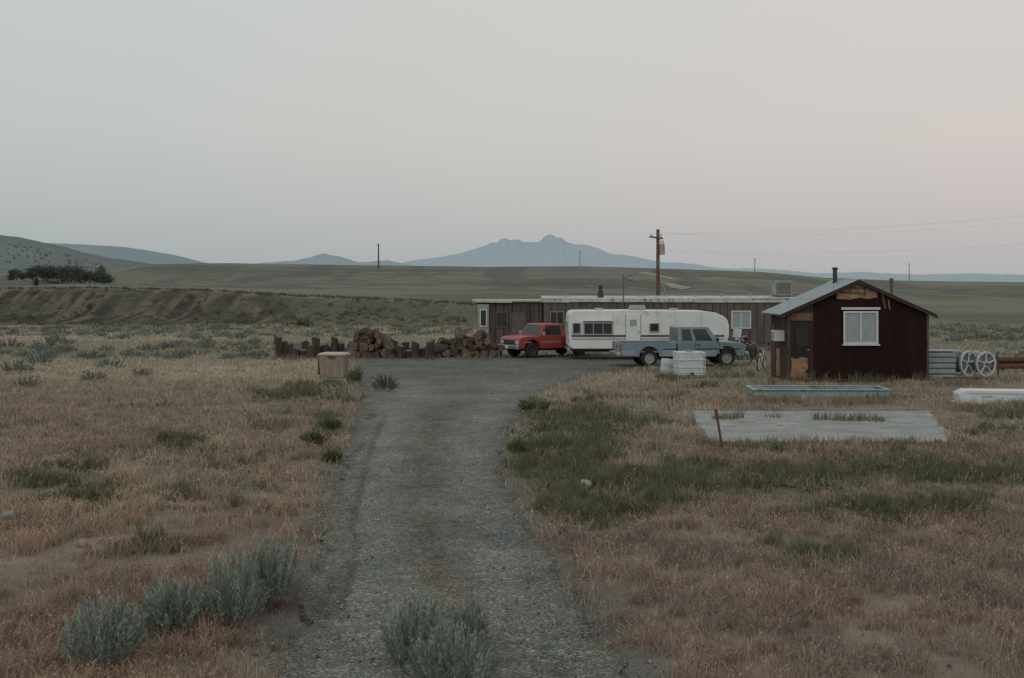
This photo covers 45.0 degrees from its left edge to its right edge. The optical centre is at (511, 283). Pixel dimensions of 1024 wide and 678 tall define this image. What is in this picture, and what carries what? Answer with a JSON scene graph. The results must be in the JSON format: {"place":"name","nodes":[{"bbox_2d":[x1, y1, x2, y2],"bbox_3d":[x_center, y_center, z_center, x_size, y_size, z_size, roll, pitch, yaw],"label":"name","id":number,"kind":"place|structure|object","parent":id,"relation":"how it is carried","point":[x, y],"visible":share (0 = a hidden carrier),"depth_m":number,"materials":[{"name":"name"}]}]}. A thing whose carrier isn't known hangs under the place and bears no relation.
{"place":"outdoors","nodes":[
{"label":"outdoors","id":0,"kind":"place"},
{"bbox_2d":[0,235,150,269],"bbox_3d":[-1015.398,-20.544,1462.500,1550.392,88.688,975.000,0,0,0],"label":"hill","id":1,"kind":"structure","parent":0,"point":[22,259],"depth_m":1434.34,"materials":[{"name":"plant"}]},
{"bbox_2d":[1,244,98,269],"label":"juniper scrub","id":2,"kind":"object","parent":1,"relation":"on","point":[45,256],"visible":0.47,"depth_m":1405.47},
{"bbox_2d":[48,243,204,263],"bbox_3d":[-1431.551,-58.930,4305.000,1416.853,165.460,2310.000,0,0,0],"label":"distant hill","id":3,"kind":"structure","parent":0,"point":[137,255],"depth_m":4101.42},
{"bbox_2d":[257,253,414,265],"bbox_3d":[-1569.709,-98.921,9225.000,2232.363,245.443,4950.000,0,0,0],"label":"mountain","id":4,"kind":"structure","parent":0,"point":[323,259],"depth_m":8823.50,"materials":[{"name":"stone"}]},
{"bbox_2d":[273,352,503,360],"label":"grass","id":5,"kind":"structure","parent":0,"point":[389,358],"depth_m":60.98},
{"bbox_2d":[0,323,1023,677],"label":"dry grass","id":6,"kind":"structure","parent":0,"point":[908,571],"depth_m":18.81,"materials":[{"name":"plant"}]},
{"bbox_2d":[0,263,1023,677],"bbox_3d":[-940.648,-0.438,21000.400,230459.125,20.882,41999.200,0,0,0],"label":"ground","id":7,"kind":"structure","parent":0,"point":[974,303],"depth_m":50.67,"materials":[{"name":"plant"}]},
{"bbox_2d":[1,511,16,519],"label":"rock","id":8,"kind":"object","parent":7,"relation":"on","point":[10,513],"visible":0.71,"depth_m":19.77,"materials":[{"name":"grey stone"}]},
{"bbox_2d":[0,337,24,347],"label":"sagebrush","id":9,"kind":"object","parent":7,"relation":"on","point":[12,344],"visible":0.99,"depth_m":71.27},
{"bbox_2d":[6,268,27,280],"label":"tree","id":10,"kind":"object","parent":7,"relation":"on","point":[12,272],"visible":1,"depth_m":429.56,"materials":[{"name":"green plant"}]},
{"bbox_2d":[0,358,34,372],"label":"sagebrush","id":11,"kind":"object","parent":7,"relation":"on","point":[18,365],"visible":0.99,"depth_m":52.12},
{"bbox_2d":[11,348,30,356],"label":"sagebrush","id":12,"kind":"object","parent":7,"relation":"on","point":[24,352],"visible":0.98,"depth_m":63.13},
{"bbox_2d":[12,376,40,387],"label":"sagebrush","id":13,"kind":"object","parent":7,"relation":"on","point":[24,381],"visible":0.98,"depth_m":45.20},
{"bbox_2d":[22,267,41,279],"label":"tree","id":14,"kind":"object","parent":7,"relation":"on","point":[30,275],"visible":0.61,"depth_m":434.74,"materials":[{"name":"green plant"}]},
{"bbox_2d":[23,349,55,363],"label":"sagebrush","id":15,"kind":"object","parent":7,"relation":"on","point":[43,358],"visible":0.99,"depth_m":57.31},
{"bbox_2d":[28,263,55,280],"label":"tree","id":16,"kind":"object","parent":7,"relation":"on","point":[42,272],"visible":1,"depth_m":428.39,"materials":[{"name":"green plant"}]},
{"bbox_2d":[31,337,63,349],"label":"sagebrush","id":17,"kind":"object","parent":7,"relation":"on","point":[51,344],"visible":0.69,"depth_m":69.06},
{"bbox_2d":[51,264,78,283],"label":"tree","id":18,"kind":"object","parent":7,"relation":"on","point":[63,274],"visible":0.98,"depth_m":429.31,"materials":[{"name":"green plant"}]},
{"bbox_2d":[58,263,86,283],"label":"tree","id":19,"kind":"object","parent":7,"relation":"on","point":[71,276],"visible":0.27,"depth_m":441.79,"materials":[{"name":"green plant"}]},
{"bbox_2d":[69,350,93,359],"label":"sagebrush","id":20,"kind":"object","parent":7,"relation":"on","point":[78,354],"visible":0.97,"depth_m":61.61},
{"bbox_2d":[69,265,93,283],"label":"tree","id":21,"kind":"object","parent":7,"relation":"on","point":[79,269],"visible":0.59,"depth_m":435.06,"materials":[{"name":"green plant"}]},
{"bbox_2d":[76,270,105,283],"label":"tree","id":22,"kind":"object","parent":7,"relation":"on","point":[91,276],"visible":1,"depth_m":428.69,"materials":[{"name":"green plant"}]},
{"bbox_2d":[80,368,109,380],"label":"sagebrush","id":23,"kind":"object","parent":7,"relation":"on","point":[87,377],"visible":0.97,"depth_m":47.73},
{"bbox_2d":[84,350,109,358],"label":"sagebrush","id":24,"kind":"object","parent":7,"relation":"on","point":[94,354],"visible":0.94,"depth_m":61.62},
{"bbox_2d":[59,588,148,668],"bbox_3d":[-4.040,3.404,12.187,0.860,0.797,0.874,0,0,0],"label":"sagebrush","id":25,"kind":"object","parent":7,"relation":"on","point":[126,634],"visible":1,"depth_m":12.10,"materials":[{"name":"plant"}]},
{"bbox_2d":[96,273,115,283],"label":"tree","id":26,"kind":"object","parent":7,"relation":"on","point":[107,278],"visible":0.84,"depth_m":435.30,"materials":[{"name":"green plant"}]},
{"bbox_2d":[93,355,123,366],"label":"sagebrush","id":27,"kind":"object","parent":7,"relation":"on","point":[106,361],"visible":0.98,"depth_m":55.59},
{"bbox_2d":[119,347,142,355],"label":"sagebrush","id":28,"kind":"object","parent":7,"relation":"on","point":[132,351],"visible":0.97,"depth_m":63.92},
{"bbox_2d":[131,365,153,376],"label":"sagebrush","id":29,"kind":"object","parent":7,"relation":"on","point":[141,372],"visible":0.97,"depth_m":50.20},
{"bbox_2d":[135,342,159,350],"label":"sagebrush","id":30,"kind":"object","parent":7,"relation":"on","point":[148,347],"visible":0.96,"depth_m":68.66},
{"bbox_2d":[131,572,209,633],"bbox_3d":[-3.722,3.482,13.506,0.859,0.663,0.776,0,0,34],"label":"sagebrush","id":31,"kind":"object","parent":7,"relation":"on","point":[166,609],"visible":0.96,"depth_m":13.44,"materials":[{"name":"plant"}]},
{"bbox_2d":[194,545,269,627],"bbox_3d":[-3.094,3.354,13.732,0.898,0.928,0.839,0,0,0],"label":"sagebrush","id":32,"kind":"object","parent":7,"relation":"on","point":[218,599],"visible":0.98,"depth_m":13.62,"materials":[{"name":"plant"}]},
{"bbox_2d":[0,286,476,325],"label":"bluff scrub","id":33,"kind":"object","parent":7,"relation":"on","point":[358,298],"visible":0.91,"depth_m":126.43,"materials":[{"name":"plant"}]},
{"bbox_2d":[236,342,256,350],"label":"sagebrush","id":34,"kind":"object","parent":7,"relation":"on","point":[244,347],"visible":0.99,"depth_m":68.75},
{"bbox_2d":[248,349,270,357],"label":"sagebrush","id":35,"kind":"object","parent":7,"relation":"on","point":[259,355],"visible":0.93,"depth_m":62.63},
{"bbox_2d":[245,532,305,610],"bbox_3d":[-2.778,3.338,14.370,0.680,0.943,0.697,0,0,32],"label":"sagebrush","id":36,"kind":"object","parent":7,"relation":"on","point":[278,578],"visible":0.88,"depth_m":14.29,"materials":[{"name":"plant"}]},
{"bbox_2d":[274,333,283,357],"bbox_3d":[-11.880,3.220,62.838,0.448,1.418,0.440,1,8,45],"label":"stump","id":37,"kind":"object","parent":7,"relation":"on","point":[278,344],"visible":0.74,"depth_m":62.67,"materials":[{"name":"brown wood"}]},
{"bbox_2d":[292,317,312,327],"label":"shrub","id":38,"kind":"object","parent":7,"relation":"on","point":[298,322],"visible":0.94,"depth_m":106.33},
{"bbox_2d":[307,344,315,358],"bbox_3d":[-10.170,3.456,62.526,0.434,0.827,0.390,-4,-8,16],"label":"stump","id":39,"kind":"object","parent":7,"relation":"on","point":[311,350],"visible":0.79,"depth_m":62.40,"materials":[{"name":"brown wood"}]},
{"bbox_2d":[298,430,330,445],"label":"weed clump","id":40,"kind":"object","parent":7,"relation":"on","point":[315,436],"visible":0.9,"depth_m":28.86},
{"bbox_2d":[312,337,320,356],"bbox_3d":[-10.042,3.314,63.407,0.440,1.182,0.447,-4,-1,29],"label":"stump","id":41,"kind":"object","parent":7,"relation":"on","point":[316,340],"visible":0.55,"depth_m":63.27,"materials":[{"name":"brown wood"}]},
{"bbox_2d":[317,416,343,430],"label":"weed clump","id":42,"kind":"object","parent":7,"relation":"on","point":[332,424],"visible":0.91,"depth_m":31.31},
{"bbox_2d":[321,448,343,462],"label":"weed clump","id":43,"kind":"object","parent":7,"relation":"on","point":[332,454],"visible":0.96,"depth_m":26.20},
{"bbox_2d":[317,352,350,377],"bbox_3d":[-7.255,3.297,50.253,1.175,1.005,0.965,0,0,8],"label":"storage bin","id":44,"kind":"object","parent":7,"relation":"on","point":[333,364],"visible":0.94,"depth_m":49.89,"materials":[{"name":"beige plastic"}]},
{"bbox_2d":[331,335,337,351],"bbox_3d":[-9.206,3.293,64.058,0.373,1.241,0.415,4,-3,-21],"label":"stump","id":45,"kind":"object","parent":7,"relation":"on","point":[334,343],"visible":0.62,"depth_m":63.88,"materials":[{"name":"brown wood"}]},
{"bbox_2d":[343,364,363,383],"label":"weed clump","id":46,"kind":"object","parent":7,"relation":"on","point":[353,375],"visible":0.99,"depth_m":46.40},
{"bbox_2d":[372,372,399,391],"bbox_3d":[-4.483,3.473,43.535,1.097,0.780,0.980,0,0,0],"label":"weed clump","id":47,"kind":"object","parent":7,"relation":"on","point":[381,382],"visible":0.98,"depth_m":43.41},
{"bbox_2d":[397,344,404,357],"bbox_3d":[-5.650,3.463,62.532,0.419,0.826,0.368,1,7,25],"label":"stump","id":48,"kind":"object","parent":7,"relation":"on","point":[400,349],"visible":0.84,"depth_m":62.40,"materials":[{"name":"brown wood"}]},
{"bbox_2d":[412,341,418,358],"bbox_3d":[-4.858,3.388,62.578,0.376,1.001,0.372,0,0,41],"label":"stump","id":49,"kind":"object","parent":7,"relation":"on","point":[415,348],"visible":0.77,"depth_m":62.40,"materials":[{"name":"brown wood"}]},
{"bbox_2d":[377,589,456,665],"bbox_3d":[-0.942,3.454,12.384,0.779,0.778,0.790,0,0,0],"label":"sagebrush","id":50,"kind":"object","parent":7,"relation":"on","point":[409,628],"visible":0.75,"depth_m":12.32,"materials":[{"name":"plant"}]},
{"bbox_2d":[425,339,434,358],"bbox_3d":[-4.145,3.342,62.244,0.419,1.120,0.367,7,7,-1],"label":"stump","id":51,"kind":"object","parent":7,"relation":"on","point":[430,343],"visible":0.83,"depth_m":62.12,"materials":[{"name":"brown wood"}]},
{"bbox_2d":[404,618,501,677],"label":"sagebrush","id":52,"kind":"object","parent":7,"relation":"on","point":[443,657],"visible":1,"depth_m":11.57,"materials":[{"name":"plant"}]},
{"bbox_2d":[447,596,490,645],"bbox_3d":[-0.471,3.567,13.051,0.513,0.552,0.520,0,0,0],"label":"sagebrush","id":53,"kind":"object","parent":7,"relation":"on","point":[472,617],"visible":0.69,"depth_m":12.99,"materials":[{"name":"plant"}]},
{"bbox_2d":[472,299,541,349],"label":"porch addition","id":54,"kind":"structure","parent":7,"relation":"on","point":[497,319],"depth_m":70.31,"materials":[{"name":"brown wood"}]},
{"bbox_2d":[480,309,486,326],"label":"window","id":55,"kind":"structure","parent":54,"relation":"in","point":[483,312],"depth_m":70.07,"materials":[{"name":"black glass"}]},
{"bbox_2d":[496,312,507,327],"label":"window","id":56,"kind":"structure","parent":54,"relation":"in","point":[501,317],"depth_m":70.31,"materials":[{"name":"brown"}]},
{"bbox_2d":[511,312,524,334],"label":"door","id":57,"kind":"structure","parent":54,"relation":"in","point":[517,318],"depth_m":70.29,"materials":[{"name":"wood"}]},
{"bbox_2d":[0,325,1023,677],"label":"green weeds","id":58,"kind":"object","parent":7,"relation":"on","point":[590,439],"visible":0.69,"depth_m":24.07,"materials":[{"name":"plant"}]},
{"bbox_2d":[0,322,1023,359],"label":"sagebrush scrub","id":59,"kind":"object","parent":7,"relation":"on","point":[967,331],"visible":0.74,"depth_m":94.88,"materials":[{"name":"plant"}]},
{"bbox_2d":[506,437,531,455],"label":"weed clump","id":60,"kind":"object","parent":7,"relation":"on","point":[519,444],"visible":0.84,"depth_m":27.07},
{"bbox_2d":[515,395,551,412],"bbox_3d":[0.610,3.553,36.471,1.162,0.536,1.077,0,0,0],"label":"weed clump","id":61,"kind":"object","parent":7,"relation":"on","point":[527,405],"visible":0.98,"depth_m":36.34,"materials":[{"name":"plant"}]},
{"bbox_2d":[649,229,664,295],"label":"utility pole","id":62,"kind":"object","parent":7,"relation":"on","point":[660,249],"visible":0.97,"depth_m":89.88,"materials":[{"name":"brown wood"}]},
{"bbox_2d":[652,216,1017,233],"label":"power wire","id":63,"kind":"object","parent":62,"relation":"attached to","point":[758,232],"visible":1,"depth_m":87.68,"materials":[{"name":"grey"}]},
{"bbox_2d":[586,360,734,375],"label":"yard grass","id":64,"kind":"structure","parent":7,"relation":"on","point":[717,367],"depth_m":53.07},
{"bbox_2d":[659,358,672,374],"bbox_3d":[6.417,3.454,51.045,0.662,0.767,0.594,0,0,-20],"label":"plastic drum","id":65,"kind":"object","parent":7,"relation":"on","point":[666,364],"visible":0.67,"depth_m":50.79,"materials":[{"name":"white"}]},
{"bbox_2d":[540,285,793,350],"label":"mobile home","id":66,"kind":"object","parent":7,"relation":"on","point":[748,317],"visible":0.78,"depth_m":70.00,"materials":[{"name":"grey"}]},
{"bbox_2d":[550,311,563,324],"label":"window","id":67,"kind":"structure","parent":66,"relation":"in","point":[555,316],"depth_m":69.98,"materials":[{"name":"grey"}]},
{"bbox_2d":[731,311,750,328],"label":"window","id":68,"kind":"structure","parent":66,"relation":"in","point":[739,319],"depth_m":69.98,"materials":[{"name":"glass"}]},
{"bbox_2d":[771,281,792,296],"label":"swamp cooler","id":69,"kind":"object","parent":66,"relation":"on","point":[781,287],"visible":0.97,"depth_m":71.05,"materials":[{"name":"paint"}]},
{"bbox_2d":[609,326,748,366],"bbox_3d":[7.703,2.875,57.194,6.150,1.810,2.380,0,0,-7],"label":"pickup truck","id":70,"kind":"object","parent":7,"relation":"on","point":[692,338],"visible":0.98,"depth_m":56.38,"materials":[{"name":"blue paint"}]},
{"bbox_2d":[673,350,705,378],"bbox_3d":[7.158,3.260,49.857,1.120,1.120,1.107,0,0,-6],"label":"caged tank","id":71,"kind":"object","parent":7,"relation":"on","point":[688,362],"visible":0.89,"depth_m":49.45,"materials":[{"name":"plastic"}]},
{"bbox_2d":[654,368,754,381],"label":"tank weeds","id":72,"kind":"object","parent":7,"relation":"on","point":[663,374],"visible":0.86,"depth_m":48.71,"materials":[{"name":"plant"}]},
{"bbox_2d":[714,409,722,447],"bbox_3d":[4.738,3.389,28.258,0.228,1.038,0.050,0,0,0],"label":"stake","id":73,"kind":"object","parent":7,"relation":"on","point":[718,425],"visible":0.82,"depth_m":28.24,"materials":[{"name":"wood"}]},
{"bbox_2d":[731,329,754,349],"bbox_3d":[11.873,3.082,63.980,0.814,1.496,2.190,0,0,32],"label":"motorcycle","id":74,"kind":"object","parent":7,"relation":"on","point":[737,334],"visible":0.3,"depth_m":63.60,"materials":[{"name":"plastic"}]},
{"bbox_2d":[745,345,756,359],"bbox_3d":[11.953,3.430,61.698,0.600,0.740,0.594,0,0,0],"label":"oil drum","id":75,"kind":"object","parent":7,"relation":"on","point":[752,348],"visible":0.59,"depth_m":61.43,"materials":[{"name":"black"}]},
{"bbox_2d":[744,343,762,364],"bbox_3d":[11.367,3.294,58.007,0.570,1.011,1.700,0,0,-20],"label":"bicycle","id":76,"kind":"object","parent":7,"relation":"on","point":[755,357],"visible":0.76,"depth_m":58.19,"materials":[{"name":"metal"}]},
{"bbox_2d":[757,347,769,370],"bbox_3d":[10.974,3.294,54.294,0.570,1.011,1.700,0,0,25],"label":"bicycle","id":77,"kind":"object","parent":7,"relation":"on","point":[761,361],"visible":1,"depth_m":54.24,"materials":[{"name":"metal"}]},
{"bbox_2d":[745,385,891,398],"bbox_3d":[10.278,3.658,41.634,4.580,0.325,1.680,0,0,2],"label":"trough","id":78,"kind":"object","parent":7,"relation":"on","point":[852,390],"visible":0.76,"depth_m":40.92,"materials":[{"name":"teal paint"}]},
{"bbox_2d":[692,430,953,447],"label":"slab edge weeds","id":79,"kind":"object","parent":7,"relation":"on","point":[800,441],"visible":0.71,"depth_m":28.74,"materials":[{"name":"plant"}]},
{"bbox_2d":[692,411,956,444],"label":"concrete slab","id":80,"kind":"structure","parent":7,"relation":"on","point":[799,424],"depth_m":32.27,"materials":[{"name":"concrete"}]},
{"bbox_2d":[711,407,888,422],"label":"grass","id":81,"kind":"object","parent":80,"relation":"on","point":[843,417],"visible":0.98,"depth_m":33.86,"materials":[{"name":"plant"}]},
{"bbox_2d":[749,390,899,405],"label":"trough grass","id":82,"kind":"structure","parent":7,"relation":"on","point":[853,401],"depth_m":38.95,"materials":[{"name":"plant"}]},
{"bbox_2d":[762,267,937,381],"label":"shed","id":83,"kind":"structure","parent":7,"relation":"on","point":[835,326],"depth_m":47.79,"materials":[{"name":"wood"}]},
{"bbox_2d":[771,325,775,374],"bbox_3d":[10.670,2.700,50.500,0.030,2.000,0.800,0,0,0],"label":"post","id":84,"kind":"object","parent":83,"relation":"in","point":[773,343],"depth_m":50.35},
{"bbox_2d":[794,323,809,370],"bbox_3d":[11.200,2.450,47.745,0.620,1.850,0.070,0,0,0],"label":"door","id":85,"kind":"structure","parent":83,"relation":"in","point":[801,331],"depth_m":47.74,"materials":[{"name":"grey metal"}]},
{"bbox_2d":[842,311,879,345],"bbox_3d":[13.473,1.727,47.705,1.440,1.325,0.120,0,0,0],"label":"window","id":86,"kind":"structure","parent":83,"relation":"in","point":[860,328],"depth_m":47.75,"materials":[{"name":"glass"}]},
{"bbox_2d":[766,369,934,384],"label":"grass","id":87,"kind":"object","parent":7,"relation":"on","point":[772,381],"visible":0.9,"depth_m":47.34,"materials":[{"name":"plant"}]},
{"bbox_2d":[929,349,957,378],"bbox_3d":[16.876,3.200,49.076,1.300,1.140,1.000,0,0,0],"label":"ribbed bin","id":88,"kind":"object","parent":7,"relation":"on","point":[942,362],"visible":0.56,"depth_m":48.63,"materials":[{"name":"grey metal"}]},
{"bbox_2d":[940,334,963,341],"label":"sagebrush","id":89,"kind":"object","parent":7,"relation":"on","point":[952,339],"visible":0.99,"depth_m":79.63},
{"bbox_2d":[955,350,975,376],"bbox_3d":[17.954,3.160,49.180,1.040,1.040,0.720,0,0,-32],"label":"metal reel","id":90,"kind":"object","parent":7,"relation":"on","point":[964,361],"visible":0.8,"depth_m":48.95,"materials":[{"name":"metal"}]},
{"bbox_2d":[943,367,1001,380],"bbox_3d":[17.944,3.500,48.144,2.029,0.500,0.870,0,0,0],"label":"trailer frame","id":91,"kind":"object","parent":7,"relation":"on","point":[975,378],"visible":0.5,"depth_m":48.34,"materials":[{"name":"metal"}]},
{"bbox_2d":[929,372,1023,387],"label":"junk weeds","id":92,"kind":"object","parent":7,"relation":"on","point":[950,382],"visible":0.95,"depth_m":45.98,"materials":[{"name":"plant"}]},
{"bbox_2d":[969,351,995,376],"bbox_3d":[18.670,3.180,49.180,1.000,1.000,0.720,0,0,-22],"label":"metal reel","id":93,"kind":"object","parent":7,"relation":"on","point":[981,363],"visible":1,"depth_m":48.96,"materials":[{"name":"metal"}]},
{"bbox_2d":[947,395,1023,411],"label":"grass","id":94,"kind":"structure","parent":7,"relation":"on","point":[964,404],"depth_m":36.99,"materials":[{"name":"plant"}]},
{"bbox_2d":[953,388,1023,404],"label":"long box","id":95,"kind":"object","parent":7,"relation":"on","point":[988,394],"visible":0.63,"depth_m":38.61,"materials":[{"name":"grey metal"}]},
{"bbox_2d":[988,354,997,368],"bbox_3d":[22.015,3.450,53.706,2.320,0.700,0.940,0,0,0],"label":"pipe rack","id":96,"kind":"object","parent":7,"relation":"on","point":[989,355],"visible":0.41,"depth_m":53.24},
{"bbox_2d":[991,363,1023,368],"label":"rusty pipe","id":97,"kind":"object","parent":96,"relation":"on","point":[1009,365],"visible":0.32,"depth_m":53.36,"materials":[{"name":"metal"}]},
{"bbox_2d":[990,356,1023,362],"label":"rusty pipe","id":98,"kind":"object","parent":97,"relation":"on","point":[1010,359],"visible":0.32,"depth_m":53.36,"materials":[{"name":"metal"}]},
{"bbox_2d":[0,0,1023,274],"label":"sky","id":99,"kind":"structure","parent":0,"point":[207,131],"materials":[{"name":"grey"}]},
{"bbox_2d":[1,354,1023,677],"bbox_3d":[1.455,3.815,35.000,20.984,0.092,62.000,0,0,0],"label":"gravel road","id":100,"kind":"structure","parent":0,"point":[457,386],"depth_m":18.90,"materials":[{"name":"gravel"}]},
{"bbox_2d":[355,351,360,357],"bbox_3d":[-7.851,3.600,63.135,0.416,0.364,0.597,23,3,5],"label":"log","id":101,"kind":"object","parent":100,"relation":"on","point":[358,353],"visible":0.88,"depth_m":62.88,"materials":[{"name":"brown wood"}]},
{"bbox_2d":[358,340,367,351],"bbox_3d":[-7.648,3.234,63.323,0.581,0.632,0.788,-39,16,-4],"label":"log","id":102,"kind":"object","parent":101,"relation":"on","point":[363,346],"visible":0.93,"depth_m":63.01,"materials":[{"name":"brown wood"}]},
{"bbox_2d":[380,348,386,357],"bbox_3d":[-6.389,3.558,63.209,0.586,0.574,0.804,23,-2,2],"label":"log","id":103,"kind":"object","parent":100,"relation":"on","point":[383,353],"visible":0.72,"depth_m":62.89,"materials":[{"name":"brown wood"}]},
{"bbox_2d":[381,339,394,348],"bbox_3d":[-6.371,3.142,63.184,0.579,0.567,0.766,29,-4,-25],"label":"log","id":104,"kind":"object","parent":103,"relation":"on","point":[388,344],"visible":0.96,"depth_m":62.92,"materials":[{"name":"brown wood"}]},
{"bbox_2d":[497,323,584,357],"bbox_3d":[1.954,2.925,64.496,5.270,1.710,2.380,0,0,-32],"label":"pickup truck","id":105,"kind":"object","parent":100,"relation":"on","point":[531,340],"visible":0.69,"depth_m":63.44,"materials":[{"name":"red paint"}]},
{"bbox_2d":[564,305,741,356],"bbox_3d":[7.271,2.445,62.620,9.094,2.710,2.594,0,0,-1],"label":"travel trailer","id":106,"kind":"object","parent":100,"relation":"on","point":[595,330],"visible":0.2,"depth_m":61.47,"materials":[{"name":"metal"}]},
{"bbox_2d":[655,281,690,289],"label":"dirt track","id":107,"kind":"structure","parent":0,"point":[674,285],"depth_m":491.85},
{"bbox_2d":[403,235,1023,281],"bbox_3d":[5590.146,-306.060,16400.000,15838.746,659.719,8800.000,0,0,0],"label":"mountain","id":108,"kind":"structure","parent":0,"point":[549,250],"depth_m":15195.57,"materials":[{"name":"stone"}]},
{"bbox_3d":[-3.877,3.700,63.516,0.272,0.268,0.790,14,-5,-26],"label":"log","id":109,"kind":"object","parent":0,"visible":0},
{"bbox_2d":[434,345,447,352],"bbox_3d":[-3.674,3.390,63.547,0.807,0.415,0.424,-7,-30,-21],"label":"log","id":110,"kind":"object","parent":109,"relation":"on","point":[440,348],"visible":0.88,"depth_m":63.37,"materials":[{"name":"brown wood"}]},
{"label":"log","id":111,"kind":"object","parent":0,"visible":0},
{"bbox_2d":[472,339,482,346],"bbox_3d":[-1.784,3.025,63.697,0.485,0.494,0.551,12,-3,-22],"label":"log","id":112,"kind":"object","parent":111,"relation":"on","point":[478,343],"visible":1,"depth_m":63.50,"materials":[{"name":"brown wood"}]},
{"bbox_2d":[473,329,485,340],"bbox_3d":[-1.666,2.660,63.636,0.475,0.517,0.633,41,25,14],"label":"log","id":113,"kind":"object","parent":112,"relation":"on","point":[480,334],"visible":1,"depth_m":63.42,"materials":[{"name":"brown wood"}]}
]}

